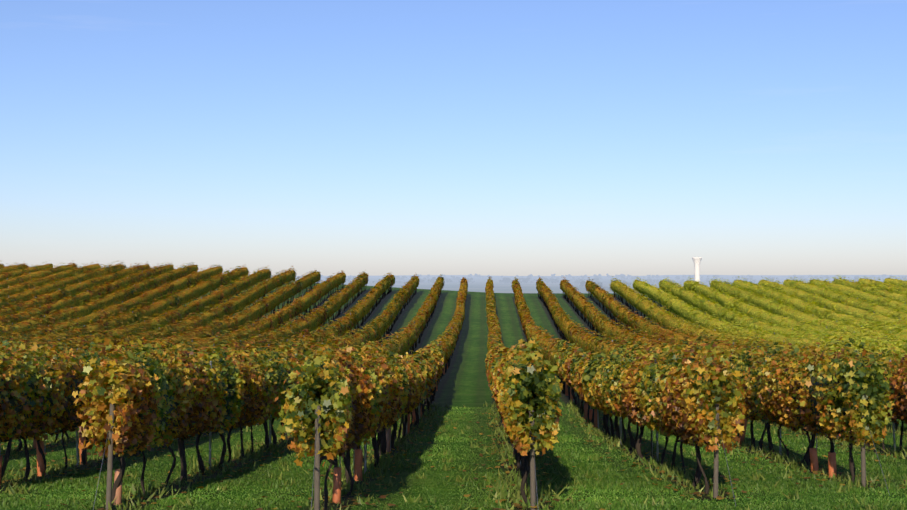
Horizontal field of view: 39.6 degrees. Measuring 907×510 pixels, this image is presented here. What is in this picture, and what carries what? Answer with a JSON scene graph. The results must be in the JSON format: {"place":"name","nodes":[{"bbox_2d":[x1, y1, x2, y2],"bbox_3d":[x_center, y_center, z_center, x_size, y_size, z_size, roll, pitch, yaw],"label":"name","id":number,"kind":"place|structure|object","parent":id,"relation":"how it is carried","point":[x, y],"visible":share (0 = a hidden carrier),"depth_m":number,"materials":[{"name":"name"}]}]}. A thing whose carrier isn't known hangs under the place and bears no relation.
{"place":"outdoors","nodes":[
{"label":"outdoors","id":0,"kind":"place"},
{"bbox_2d":[0,413,905,464],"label":"grape clusters","id":1,"kind":"object","parent":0,"point":[332,462],"visible":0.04,"depth_m":19.23,"materials":[{"name":"purple food"}]},
{"bbox_2d":[0,277,906,509],"bbox_3d":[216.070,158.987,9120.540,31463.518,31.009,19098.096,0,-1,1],"label":"ground","id":2,"kind":"structure","parent":0,"point":[463,381],"depth_m":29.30,"materials":[{"name":"green plant"}]},
{"bbox_2d":[0,393,834,504],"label":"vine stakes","id":3,"kind":"object","parent":2,"relation":"on","point":[418,414],"depth_m":21.01,"materials":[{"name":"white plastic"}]},
{"bbox_2d":[0,359,879,505],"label":"posts","id":4,"kind":"object","parent":2,"relation":"on","point":[336,498],"visible":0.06,"depth_m":20.93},
{"bbox_2d":[195,281,685,400],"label":"grapevines","id":5,"kind":"object","parent":2,"relation":"on","point":[450,357],"visible":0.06,"depth_m":110.48,"materials":[{"name":"plant"}]},
{"bbox_2d":[1,386,903,509],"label":"grapevine trunks","id":6,"kind":"object","parent":2,"relation":"on","point":[380,441],"visible":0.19,"depth_m":22.45,"materials":[{"name":"brown wood"}]},
{"bbox_2d":[0,337,906,466],"bbox_3d":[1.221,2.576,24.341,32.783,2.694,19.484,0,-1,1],"label":"vine leaves","id":7,"kind":"object","parent":2,"relation":"on","point":[381,393],"visible":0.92,"depth_m":19.27,"materials":[{"name":"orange plant"}]},
{"bbox_2d":[0,264,906,365],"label":"vine hedge","id":8,"kind":"object","parent":2,"relation":"on","point":[649,292],"visible":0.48,"depth_m":101.47,"materials":[{"name":"green plant"}]},
{"bbox_2d":[0,261,906,335],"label":"vine leaves","id":9,"kind":"object","parent":8,"relation":"attached to","point":[560,311],"visible":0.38,"depth_m":110.04,"materials":[{"name":"green plant"}]},
{"bbox_2d":[0,308,906,366],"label":"vine leaves","id":10,"kind":"object","parent":2,"relation":"on","point":[494,324],"visible":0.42,"depth_m":73.90,"materials":[{"name":"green plant"}]},
{"bbox_2d":[1,413,906,509],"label":"fallen leaves","id":11,"kind":"object","parent":2,"relation":"on","point":[489,486],"visible":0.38,"depth_m":21.88,"materials":[{"name":"brown plant"}]},
{"bbox_2d":[8,265,905,474],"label":"posts","id":12,"kind":"object","parent":2,"relation":"on","point":[365,451],"visible":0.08,"depth_m":27.58,"materials":[{"name":"wood"}]},
{"bbox_2d":[25,405,902,453],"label":"trellis wires","id":13,"kind":"object","parent":12,"relation":"attached to","point":[321,418],"depth_m":20.83,"materials":[{"name":"grey metal"}]},
{"bbox_2d":[106,285,865,509],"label":"wooden posts","id":14,"kind":"object","parent":2,"relation":"on","point":[317,476],"visible":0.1,"depth_m":16.09,"materials":[{"name":"wood"}]},
{"bbox_2d":[93,414,889,508],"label":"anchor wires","id":15,"kind":"object","parent":2,"relation":"on","point":[534,461],"visible":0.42,"depth_m":15.68,"materials":[{"name":"grey"}]},
{"bbox_2d":[321,276,872,288],"bbox_3d":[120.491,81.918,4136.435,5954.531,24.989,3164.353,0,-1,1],"label":"tree trunks","id":16,"kind":"object","parent":2,"relation":"on","point":[583,285],"visible":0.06,"depth_m":4416.41,"materials":[{"name":"brown"}]},
{"bbox_2d":[296,273,906,286],"bbox_3d":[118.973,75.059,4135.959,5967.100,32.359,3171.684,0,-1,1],"label":"distant trees","id":17,"kind":"object","parent":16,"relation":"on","point":[596,278],"visible":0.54,"depth_m":4394.41,"materials":[{"name":"plant"}]},
{"bbox_2d":[692,257,701,282],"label":"water tower","id":18,"kind":"structure","parent":2,"relation":"on","point":[697,261],"depth_m":1470.03,"materials":[{"name":"white concrete"}]},
{"bbox_2d":[0,352,906,447],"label":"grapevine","id":19,"kind":"object","parent":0,"point":[11,399],"depth_m":21.34,"materials":[{"name":"plant"}]},
{"bbox_2d":[0,0,906,275],"label":"sky","id":20,"kind":"structure","parent":0,"point":[328,137],"materials":[{"name":"blue"}]},
{"bbox_2d":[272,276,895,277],"bbox_3d":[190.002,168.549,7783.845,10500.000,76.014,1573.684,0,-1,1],"label":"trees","id":21,"kind":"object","parent":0,"point":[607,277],"depth_m":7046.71,"materials":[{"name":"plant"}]},
{"bbox_2d":[296,275,906,276],"bbox_3d":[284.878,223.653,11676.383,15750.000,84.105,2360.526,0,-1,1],"label":"hills","id":22,"kind":"structure","parent":0,"point":[660,275],"depth_m":10656.13,"materials":[{"name":"blue"}]}
]}

